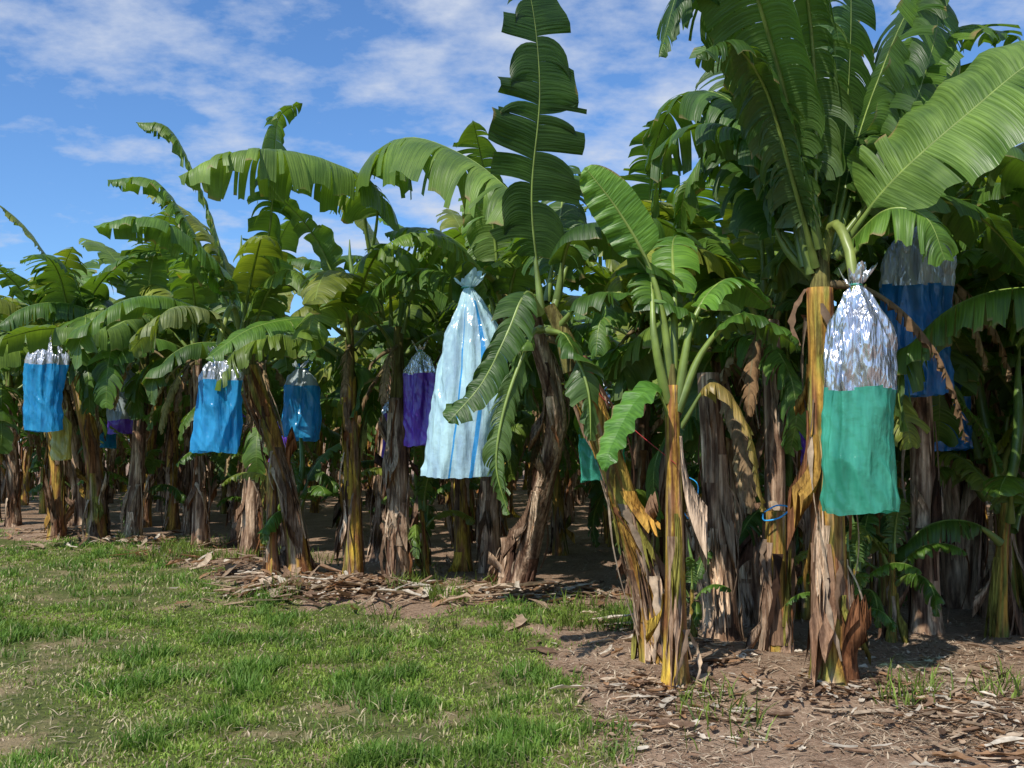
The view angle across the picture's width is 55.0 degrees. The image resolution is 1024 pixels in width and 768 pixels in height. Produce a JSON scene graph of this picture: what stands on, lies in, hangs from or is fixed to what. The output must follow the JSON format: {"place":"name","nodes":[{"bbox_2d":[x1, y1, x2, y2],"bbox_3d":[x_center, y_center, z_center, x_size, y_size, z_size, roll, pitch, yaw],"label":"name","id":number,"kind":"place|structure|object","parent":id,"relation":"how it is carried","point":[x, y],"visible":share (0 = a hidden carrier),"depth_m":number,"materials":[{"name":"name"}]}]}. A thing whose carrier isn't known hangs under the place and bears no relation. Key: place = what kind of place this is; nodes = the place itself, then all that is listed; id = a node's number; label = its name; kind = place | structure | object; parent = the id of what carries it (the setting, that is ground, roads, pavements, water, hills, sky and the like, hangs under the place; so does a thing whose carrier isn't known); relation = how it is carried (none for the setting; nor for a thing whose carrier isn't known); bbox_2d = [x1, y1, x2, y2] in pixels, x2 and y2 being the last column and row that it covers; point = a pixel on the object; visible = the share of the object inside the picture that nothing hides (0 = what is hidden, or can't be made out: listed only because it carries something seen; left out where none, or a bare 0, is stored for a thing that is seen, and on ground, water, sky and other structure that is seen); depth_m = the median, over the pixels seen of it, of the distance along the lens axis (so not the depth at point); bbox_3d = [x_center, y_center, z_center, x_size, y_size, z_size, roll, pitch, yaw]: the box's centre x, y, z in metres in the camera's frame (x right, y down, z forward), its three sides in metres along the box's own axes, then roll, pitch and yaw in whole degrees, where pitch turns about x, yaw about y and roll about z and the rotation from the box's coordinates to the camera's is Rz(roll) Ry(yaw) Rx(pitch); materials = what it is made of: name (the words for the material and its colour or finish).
{"place":"outdoors","nodes":[
{"label":"outdoors","id":0,"kind":"place"},
{"bbox_2d":[0,519,646,767],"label":"grass","id":1,"kind":"structure","parent":0,"point":[505,733],"depth_m":6.43,"materials":[{"name":"green plant"}]},
{"bbox_2d":[0,443,1023,767],"bbox_3d":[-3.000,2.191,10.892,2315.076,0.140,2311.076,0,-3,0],"label":"ground","id":2,"kind":"structure","parent":0,"point":[314,523],"depth_m":6.88,"materials":[{"name":"soil"}]},
{"bbox_2d":[17,422,34,505],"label":"banana plant","id":3,"kind":"object","parent":2,"relation":"on","point":[25,460],"visible":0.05,"depth_m":24.48,"materials":[{"name":"brown plant"}]},
{"bbox_2d":[0,296,84,526],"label":"banana plant","id":4,"kind":"object","parent":2,"relation":"on","point":[11,487],"visible":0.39,"depth_m":17.58,"materials":[{"name":"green plant"}]},
{"bbox_2d":[20,431,104,513],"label":"banana sucker","id":5,"kind":"object","parent":2,"relation":"on","point":[36,464],"visible":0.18,"depth_m":21.68,"materials":[{"name":"green plant"}]},
{"bbox_2d":[0,276,138,526],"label":"banana plant","id":6,"kind":"object","parent":2,"relation":"on","point":[74,462],"visible":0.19,"depth_m":18.00,"materials":[{"name":"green plant"}]},
{"bbox_2d":[29,441,113,514],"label":"banana sucker","id":7,"kind":"object","parent":2,"relation":"on","point":[35,490],"visible":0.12,"depth_m":20.10,"materials":[{"name":"green plant"}]},
{"bbox_2d":[0,247,173,539],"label":"banana plant","id":8,"kind":"object","parent":2,"relation":"on","point":[56,520],"visible":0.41,"depth_m":15.64,"materials":[{"name":"green plant"}]},
{"bbox_2d":[50,407,71,460],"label":"banana bunch bag","id":9,"kind":"object","parent":8,"relation":"hanging from","point":[60,444],"visible":0.71,"depth_m":14.60,"materials":[{"name":"yellow plastic"}]},
{"bbox_2d":[0,206,203,541],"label":"banana plant","id":10,"kind":"object","parent":2,"relation":"on","point":[96,496],"visible":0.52,"depth_m":15.00,"materials":[{"name":"green plant"}]},
{"bbox_2d":[22,336,69,431],"bbox_3d":[-6.645,-0.049,14.034,0.631,1.474,0.355,0,-3,0],"label":"banana bunch bag","id":11,"kind":"object","parent":10,"relation":"hanging from","point":[44,374],"visible":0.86,"depth_m":13.91,"materials":[{"name":"blue plastic"}]},
{"bbox_2d":[0,208,224,536],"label":"banana plant","id":12,"kind":"object","parent":2,"relation":"on","point":[111,342],"visible":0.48,"depth_m":14.58,"materials":[{"name":"green plant"}]},
{"bbox_2d":[106,363,134,434],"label":"banana bunch bag","id":13,"kind":"object","parent":12,"relation":"hanging from","point":[119,420],"visible":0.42,"depth_m":16.04,"materials":[{"name":"purple plastic"}]},
{"bbox_2d":[63,243,189,527],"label":"banana plant","id":14,"kind":"object","parent":2,"relation":"on","point":[150,445],"visible":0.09,"depth_m":18.48,"materials":[{"name":"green plant"}]},
{"bbox_2d":[73,359,185,465],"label":"banana plant","id":15,"kind":"object","parent":2,"relation":"on","point":[104,418],"visible":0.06,"depth_m":19.14,"materials":[{"name":"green plant"}]},
{"bbox_2d":[100,424,116,448],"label":"banana bunch bag","id":16,"kind":"object","parent":15,"relation":"hanging from","point":[110,442],"visible":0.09,"depth_m":18.88,"materials":[{"name":"blue plastic"}]},
{"bbox_2d":[100,434,159,503],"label":"banana plant","id":17,"kind":"object","parent":2,"relation":"on","point":[110,467],"visible":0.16,"depth_m":25.46,"materials":[{"name":"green plant"}]},
{"bbox_2d":[77,426,186,525],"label":"banana sucker","id":18,"kind":"object","parent":2,"relation":"on","point":[151,463],"visible":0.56,"depth_m":15.77,"materials":[{"name":"green plant"}]},
{"bbox_2d":[94,281,226,530],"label":"banana plant","id":19,"kind":"object","parent":2,"relation":"on","point":[172,518],"visible":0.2,"depth_m":17.69,"materials":[{"name":"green plant"}]},
{"bbox_2d":[153,371,180,510],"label":"banana plant","id":20,"kind":"object","parent":2,"relation":"on","point":[161,470],"visible":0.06,"depth_m":22.55,"materials":[{"name":"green plant"}]},
{"bbox_2d":[125,274,224,534],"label":"banana plant","id":21,"kind":"object","parent":2,"relation":"on","point":[185,487],"visible":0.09,"depth_m":16.65,"materials":[{"name":"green plant"}]},
{"bbox_2d":[71,231,294,547],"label":"banana plant","id":22,"kind":"object","parent":2,"relation":"on","point":[196,498],"visible":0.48,"depth_m":14.40,"materials":[{"name":"green plant"}]},
{"bbox_2d":[155,384,236,521],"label":"banana plant","id":23,"kind":"object","parent":2,"relation":"on","point":[160,440],"visible":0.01,"depth_m":19.00,"materials":[{"name":"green plant"}]},
{"bbox_2d":[181,457,226,513],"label":"banana sucker","id":24,"kind":"object","parent":2,"relation":"on","point":[223,508],"visible":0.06,"depth_m":21.54,"materials":[{"name":"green plant"}]},
{"bbox_2d":[63,102,375,575],"bbox_3d":[-3.145,-0.462,10.710,2.584,5.245,3.034,-2,-4,36],"label":"banana plant","id":25,"kind":"object","parent":2,"relation":"on","point":[250,287],"visible":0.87,"depth_m":10.82,"materials":[{"name":"green plant"}]},
{"bbox_2d":[189,346,243,453],"bbox_3d":[-3.119,0.162,10.406,0.537,1.152,0.350,0,-3,0],"label":"banana bunch bag","id":26,"kind":"object","parent":25,"relation":"hanging from","point":[218,422],"visible":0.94,"depth_m":10.29,"materials":[{"name":"blue plastic"}]},
{"bbox_2d":[280,359,319,437],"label":"banana bunch bag","id":27,"kind":"object","parent":25,"relation":"hanging from","point":[301,400],"visible":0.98,"depth_m":11.43,"materials":[{"name":"blue plastic"}]},
{"bbox_2d":[142,335,341,545],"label":"banana plant","id":28,"kind":"object","parent":2,"relation":"on","point":[332,436],"visible":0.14,"depth_m":15.07,"materials":[{"name":"green plant"}]},
{"bbox_2d":[141,217,364,556],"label":"banana plant","id":29,"kind":"object","parent":2,"relation":"on","point":[248,516],"visible":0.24,"depth_m":13.45,"materials":[{"name":"green plant"}]},
{"bbox_2d":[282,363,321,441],"bbox_3d":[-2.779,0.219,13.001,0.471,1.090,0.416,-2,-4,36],"label":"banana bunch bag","id":30,"kind":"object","parent":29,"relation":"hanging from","point":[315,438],"visible":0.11,"depth_m":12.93,"materials":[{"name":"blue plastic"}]},
{"bbox_2d":[176,373,338,549],"bbox_3d":[-3.535,1.063,14.643,2.156,2.924,2.037,-1,-3,10],"label":"banana sucker","id":31,"kind":"object","parent":2,"relation":"on","point":[325,479],"visible":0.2,"depth_m":14.38,"materials":[{"name":"green plant"}]},
{"bbox_2d":[263,462,281,575],"bbox_3d":[-2.716,1.538,11.175,0.222,1.300,0.310,1,-3,-18],"label":"banana stump","id":32,"kind":"object","parent":2,"relation":"on","point":[271,560],"visible":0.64,"depth_m":11.11,"materials":[{"name":"brown plant"}]},
{"bbox_2d":[178,346,372,552],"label":"banana plant","id":33,"kind":"object","parent":2,"relation":"on","point":[251,450],"visible":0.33,"depth_m":14.21,"materials":[{"name":"green plant"}]},
{"bbox_2d":[222,438,341,555],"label":"banana sucker","id":34,"kind":"object","parent":2,"relation":"on","point":[270,525],"visible":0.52,"depth_m":11.50,"materials":[{"name":"green plant"}]},
{"bbox_2d":[178,148,447,574],"bbox_3d":[-1.923,0.011,10.629,2.673,4.359,3.749,0,-3,0],"label":"banana plant","id":35,"kind":"object","parent":2,"relation":"on","point":[282,171],"visible":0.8,"depth_m":10.28,"materials":[{"name":"green plant"}]},
{"bbox_2d":[309,363,371,512],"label":"banana plant","id":36,"kind":"object","parent":2,"relation":"on","point":[315,507],"visible":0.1,"depth_m":21.86,"materials":[{"name":"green plant"}]},
{"bbox_2d":[304,353,378,527],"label":"banana plant","id":37,"kind":"object","parent":2,"relation":"on","point":[337,506],"visible":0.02,"depth_m":17.47,"materials":[{"name":"green plant"}]},
{"bbox_2d":[309,433,377,501],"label":"banana plant","id":38,"kind":"object","parent":2,"relation":"on","point":[369,437],"visible":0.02,"depth_m":25.54,"materials":[{"name":"green plant"}]},
{"bbox_2d":[364,431,374,492],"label":"banana plant","id":39,"kind":"object","parent":2,"relation":"on","point":[369,451],"visible":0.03,"depth_m":27.32,"materials":[{"name":"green plant"}]},
{"bbox_2d":[326,328,437,518],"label":"banana plant","id":40,"kind":"object","parent":2,"relation":"on","point":[375,353],"visible":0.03,"depth_m":15.92,"materials":[{"name":"green plant"}]},
{"bbox_2d":[278,259,500,561],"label":"banana plant","id":41,"kind":"object","parent":2,"relation":"on","point":[372,501],"visible":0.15,"depth_m":13.05,"materials":[{"name":"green plant"}]},
{"bbox_2d":[292,137,521,581],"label":"banana plant","id":42,"kind":"object","parent":2,"relation":"on","point":[401,163],"visible":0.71,"depth_m":10.77,"materials":[{"name":"green plant"}]},
{"bbox_2d":[403,338,435,446],"bbox_3d":[-1.012,0.094,10.916,0.393,1.212,0.227,0,-3,0],"label":"banana bunch bag","id":43,"kind":"object","parent":42,"relation":"hanging from","point":[419,372],"visible":0.85,"depth_m":10.84,"materials":[{"name":"purple plastic"}]},
{"bbox_2d":[361,445,478,565],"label":"banana sucker","id":44,"kind":"object","parent":2,"relation":"on","point":[419,449],"visible":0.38,"depth_m":12.46,"materials":[{"name":"green plant"}]},
{"bbox_2d":[379,446,474,578],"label":"banana sucker","id":45,"kind":"object","parent":2,"relation":"on","point":[425,491],"visible":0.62,"depth_m":11.52,"materials":[{"name":"green plant"}]},
{"bbox_2d":[330,309,575,547],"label":"banana plant","id":46,"kind":"object","parent":2,"relation":"on","point":[337,412],"visible":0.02,"depth_m":14.46,"materials":[{"name":"green plant"}]},
{"bbox_2d":[334,218,591,571],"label":"banana plant","id":47,"kind":"object","parent":2,"relation":"on","point":[462,540],"visible":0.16,"depth_m":12.20,"materials":[{"name":"green plant"}]},
{"bbox_2d":[412,399,538,520],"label":"banana sucker","id":48,"kind":"object","parent":2,"relation":"on","point":[525,457],"visible":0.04,"depth_m":17.23,"materials":[{"name":"green plant"}]},
{"bbox_2d":[356,121,609,587],"bbox_3d":[-0.033,-0.116,9.848,2.684,4.628,2.602,3,-5,-43],"label":"banana plant","id":49,"kind":"object","parent":2,"relation":"on","point":[494,286],"visible":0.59,"depth_m":9.99,"materials":[{"name":"green plant"}]},
{"bbox_2d":[420,267,507,478],"bbox_3d":[-0.432,-0.103,8.972,0.794,1.918,0.466,0,-3,0],"label":"banana bunch bag","id":50,"kind":"object","parent":49,"relation":"hanging from","point":[453,450],"visible":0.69,"depth_m":8.80,"materials":[{"name":"white plastic"}]},
{"bbox_2d":[442,410,531,526],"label":"banana plant","id":51,"kind":"object","parent":2,"relation":"on","point":[521,414],"visible":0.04,"depth_m":18.27,"materials":[{"name":"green plant"}]},
{"bbox_2d":[469,473,504,523],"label":"banana sucker","id":52,"kind":"object","parent":2,"relation":"on","point":[472,501],"visible":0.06,"depth_m":18.90,"materials":[{"name":"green plant"}]},
{"bbox_2d":[367,201,619,573],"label":"banana plant","id":53,"kind":"object","parent":2,"relation":"on","point":[490,524],"visible":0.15,"depth_m":11.98,"materials":[{"name":"green plant"}]},
{"bbox_2d":[486,537,518,583],"bbox_3d":[-0.023,2.011,11.100,0.597,0.550,0.469,0,-3,0],"label":"banana stump","id":54,"kind":"object","parent":2,"relation":"on","point":[501,568],"visible":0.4,"depth_m":11.01,"materials":[{"name":"brown plant"}]},
{"bbox_2d":[0,524,1023,767],"bbox_3d":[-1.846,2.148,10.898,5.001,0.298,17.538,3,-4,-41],"label":"dry leaf litter","id":55,"kind":"object","parent":2,"relation":"on","point":[356,581],"visible":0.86,"depth_m":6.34,"materials":[{"name":"brown plant"}]},
{"bbox_2d":[504,329,522,517],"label":"banana plant","id":56,"kind":"object","parent":2,"relation":"on","point":[510,507],"visible":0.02,"depth_m":20.53,"materials":[{"name":"brown plant"}]},
{"bbox_2d":[30,529,1023,750],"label":"weed tufts","id":57,"kind":"object","parent":2,"relation":"on","point":[183,548],"visible":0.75,"depth_m":8.06,"materials":[{"name":"green plant"}]},
{"bbox_2d":[507,391,577,522],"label":"banana plant","id":58,"kind":"object","parent":2,"relation":"on","point":[569,493],"visible":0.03,"depth_m":19.11,"materials":[{"name":"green plant"}]},
{"bbox_2d":[522,437,585,504],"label":"banana plant","id":59,"kind":"object","parent":2,"relation":"on","point":[579,498],"visible":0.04,"depth_m":24.69,"materials":[{"name":"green plant"}]},
{"bbox_2d":[499,324,631,555],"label":"banana plant","id":60,"kind":"object","parent":2,"relation":"on","point":[559,524],"visible":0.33,"depth_m":13.82,"materials":[{"name":"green plant"}]},
{"bbox_2d":[442,0,720,664],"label":"banana plant","id":61,"kind":"object","parent":2,"relation":"on","point":[542,76],"visible":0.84,"depth_m":6.89,"materials":[{"name":"green plant"}]},
{"bbox_2d":[568,267,616,543],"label":"banana plant","id":62,"kind":"object","parent":2,"relation":"on","point":[605,525],"visible":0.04,"depth_m":15.35,"materials":[{"name":"green plant"}]},
{"bbox_2d":[525,431,694,546],"bbox_3d":[1.774,0.877,14.941,2.462,3.339,2.326,-2,-4,31],"label":"banana sucker","id":63,"kind":"object","parent":2,"relation":"on","point":[609,543],"visible":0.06,"depth_m":14.84,"materials":[{"name":"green plant"}]},
{"bbox_2d":[491,120,731,597],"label":"banana plant","id":64,"kind":"object","parent":2,"relation":"on","point":[587,336],"visible":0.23,"depth_m":10.03,"materials":[{"name":"green plant"}]},
{"bbox_2d":[578,381,625,482],"bbox_3d":[0.877,0.446,9.588,0.463,1.042,0.332,0,-3,0],"label":"banana bunch bag","id":65,"kind":"object","parent":64,"relation":"hanging from","point":[589,468],"visible":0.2,"depth_m":9.47,"materials":[{"name":"teal plastic"}]},
{"bbox_2d":[585,451,695,498],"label":"banana sucker","id":66,"kind":"object","parent":2,"relation":"on","point":[595,486],"visible":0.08,"depth_m":14.48,"materials":[{"name":"green plant"}]},
{"bbox_2d":[558,317,731,561],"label":"banana plant","id":67,"kind":"object","parent":2,"relation":"on","point":[619,336],"visible":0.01,"depth_m":12.90,"materials":[{"name":"green plant"}]},
{"bbox_2d":[578,350,763,560],"bbox_3d":[1.975,0.792,12.360,2.375,3.222,2.244,0,-3,2],"label":"banana sucker","id":68,"kind":"object","parent":2,"relation":"on","point":[593,521],"visible":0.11,"depth_m":13.28,"materials":[{"name":"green plant"}]},
{"bbox_2d":[603,398,762,589],"bbox_3d":[1.651,0.945,10.339,1.958,2.645,2.178,0,-3,-8],"label":"banana sucker","id":69,"kind":"object","parent":2,"relation":"on","point":[657,439],"visible":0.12,"depth_m":10.25,"materials":[{"name":"green plant"}]},
{"bbox_2d":[580,164,800,690],"bbox_3d":[1.144,0.282,6.551,1.413,3.370,1.089,0,-3,0],"label":"banana plant","id":70,"kind":"object","parent":2,"relation":"on","point":[620,214],"visible":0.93,"depth_m":6.36,"materials":[{"name":"green plant"}]},
{"bbox_2d":[685,537,730,641],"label":"banana sucker","id":71,"kind":"object","parent":2,"relation":"on","point":[695,572],"visible":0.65,"depth_m":7.49,"materials":[{"name":"green plant"}]},
{"bbox_2d":[561,199,880,626],"bbox_3d":[1.839,0.098,8.594,3.291,4.105,2.756,-2,-4,35],"label":"banana plant","id":72,"kind":"object","parent":2,"relation":"on","point":[748,588],"visible":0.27,"depth_m":8.49,"materials":[{"name":"green plant"}]},
{"bbox_2d":[686,372,756,640],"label":"banana plant","id":73,"kind":"object","parent":2,"relation":"on","point":[722,620],"visible":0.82,"depth_m":7.75,"materials":[{"name":"brown plant"}]},
{"bbox_2d":[689,379,800,577],"bbox_3d":[3.050,0.629,11.472,2.522,3.422,2.384,-3,-5,44],"label":"banana sucker","id":74,"kind":"object","parent":2,"relation":"on","point":[692,474],"visible":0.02,"depth_m":11.19,"materials":[{"name":"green plant"}]},
{"bbox_2d":[745,510,796,652],"bbox_3d":[1.940,1.469,7.300,0.337,1.050,0.361,-3,-4,43],"label":"banana stump","id":75,"kind":"object","parent":2,"relation":"on","point":[775,568],"visible":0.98,"depth_m":7.21,"materials":[{"name":"brown plant"}]},
{"bbox_2d":[623,203,929,620],"bbox_3d":[2.440,0.316,9.131,3.059,3.696,2.838,-2,-4,32],"label":"banana plant","id":76,"kind":"object","parent":2,"relation":"on","point":[752,263],"visible":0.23,"depth_m":8.56,"materials":[{"name":"green plant"}]},
{"bbox_2d":[654,340,909,579],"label":"banana plant","id":77,"kind":"object","parent":2,"relation":"on","point":[795,360],"visible":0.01,"depth_m":9.57,"materials":[{"name":"green plant"}]},
{"bbox_2d":[603,85,993,641],"bbox_3d":[2.338,-0.068,8.058,3.412,4.308,3.520,0,-3,0],"label":"banana plant","id":78,"kind":"object","parent":2,"relation":"on","point":[631,365],"visible":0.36,"depth_m":7.92,"materials":[{"name":"green plant"}]},
{"bbox_2d":[725,354,907,618],"bbox_3d":[2.459,0.941,8.789,1.704,2.446,1.803,-3,-4,38],"label":"banana sucker","id":79,"kind":"object","parent":2,"relation":"on","point":[753,519],"visible":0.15,"depth_m":8.78,"materials":[{"name":"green plant"}]},
{"bbox_2d":[642,0,1023,687],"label":"banana plant","id":80,"kind":"object","parent":2,"relation":"on","point":[804,130],"visible":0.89,"depth_m":6.30,"materials":[{"name":"green plant"}]},
{"bbox_2d":[820,261,900,515],"bbox_3d":[2.131,0.015,6.028,0.493,1.568,0.329,0,-3,0],"label":"banana bunch bag","id":81,"kind":"object","parent":80,"relation":"hanging from","point":[858,465],"visible":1,"depth_m":5.93,"materials":[{"name":"green plastic"}]},
{"bbox_2d":[662,175,1013,525],"bbox_3d":[3.030,-0.255,9.683,3.754,4.952,3.520,-1,-3,10],"label":"banana plant","id":82,"kind":"object","parent":2,"relation":"on","point":[692,445],"depth_m":8.54,"materials":[{"name":"green plant"}]},
{"bbox_2d":[786,534,897,631],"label":"banana sucker","id":83,"kind":"object","parent":2,"relation":"on","point":[861,579],"visible":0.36,"depth_m":6.80,"materials":[{"name":"green plant"}]},
{"bbox_2d":[794,513,921,649],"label":"banana sucker","id":84,"kind":"object","parent":2,"relation":"on","point":[865,527],"visible":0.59,"depth_m":7.47,"materials":[{"name":"green plant"}]},
{"bbox_2d":[732,171,1023,608],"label":"banana plant","id":85,"kind":"object","parent":2,"relation":"on","point":[958,500],"visible":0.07,"depth_m":9.38,"materials":[{"name":"green plant"}]},
{"bbox_2d":[932,336,973,451],"bbox_3d":[3.750,-0.064,8.610,0.553,1.306,0.356,0,-3,0],"label":"banana bunch bag","id":86,"kind":"object","parent":85,"relation":"hanging from","point":[968,431],"visible":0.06,"depth_m":8.48,"materials":[{"name":"blue plastic"}]},
{"bbox_2d":[808,494,967,643],"bbox_3d":[2.952,1.356,7.808,1.124,1.435,1.109,1,-4,-21],"label":"banana sucker","id":87,"kind":"object","parent":2,"relation":"on","point":[891,527],"visible":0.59,"depth_m":7.79,"materials":[{"name":"green plant"}]},
{"bbox_2d":[761,62,1023,634],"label":"banana plant","id":88,"kind":"object","parent":2,"relation":"on","point":[926,501],"visible":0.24,"depth_m":8.13,"materials":[{"name":"green plant"}]},
{"bbox_2d":[879,226,956,396],"bbox_3d":[3.133,-0.672,7.606,0.613,1.550,0.394,0,-3,0],"label":"banana bunch bag","id":89,"kind":"object","parent":88,"relation":"hanging from","point":[915,289],"visible":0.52,"depth_m":7.49,"materials":[{"name":"blue plastic"}]},
{"bbox_2d":[846,449,1021,605],"bbox_3d":[3.473,0.775,9.739,2.000,2.871,2.116,2,-4,-26],"label":"banana sucker","id":90,"kind":"object","parent":2,"relation":"on","point":[879,585],"visible":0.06,"depth_m":9.45,"materials":[{"name":"green plant"}]},
{"bbox_2d":[865,204,1023,608],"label":"banana plant","id":91,"kind":"object","parent":2,"relation":"on","point":[976,513],"visible":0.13,"depth_m":9.39,"materials":[{"name":"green plant"}]},
{"bbox_2d":[886,347,1023,639],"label":"banana sucker","id":92,"kind":"object","parent":2,"relation":"on","point":[1004,614],"visible":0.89,"depth_m":8.03,"materials":[{"name":"green plant"}]},
{"bbox_2d":[894,82,1023,433],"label":"banana plant","id":93,"kind":"object","parent":2,"relation":"on","point":[978,312],"visible":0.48,"depth_m":7.04,"materials":[{"name":"green plant"}]},
{"bbox_2d":[900,337,1023,617],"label":"banana sucker","id":94,"kind":"object","parent":2,"relation":"on","point":[1003,445],"visible":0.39,"depth_m":8.94,"materials":[{"name":"green plant"}]},
{"bbox_2d":[950,175,1023,605],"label":"banana plant","id":95,"kind":"object","parent":2,"relation":"on","point":[1020,538],"visible":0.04,"depth_m":9.55,"materials":[{"name":"green plant"}]},
{"bbox_2d":[956,242,1023,376],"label":"banana plant","id":96,"kind":"object","parent":2,"relation":"on","point":[973,256],"visible":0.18,"depth_m":8.56,"materials":[{"name":"green plant"}]},
{"bbox_2d":[963,269,1023,367],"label":"banana plant","id":97,"kind":"object","parent":2,"relation":"on","point":[982,280],"visible":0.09,"depth_m":8.29,"materials":[{"name":"green plant"}]},
{"bbox_2d":[979,364,1023,464],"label":"banana sucker","id":98,"kind":"object","parent":2,"relation":"on","point":[1005,392],"visible":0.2,"depth_m":9.09,"materials":[{"name":"green plant"}]},
{"bbox_2d":[0,0,1023,441],"label":"sky","id":99,"kind":"structure","parent":0,"point":[77,77],"materials":[{"name":"blue"}]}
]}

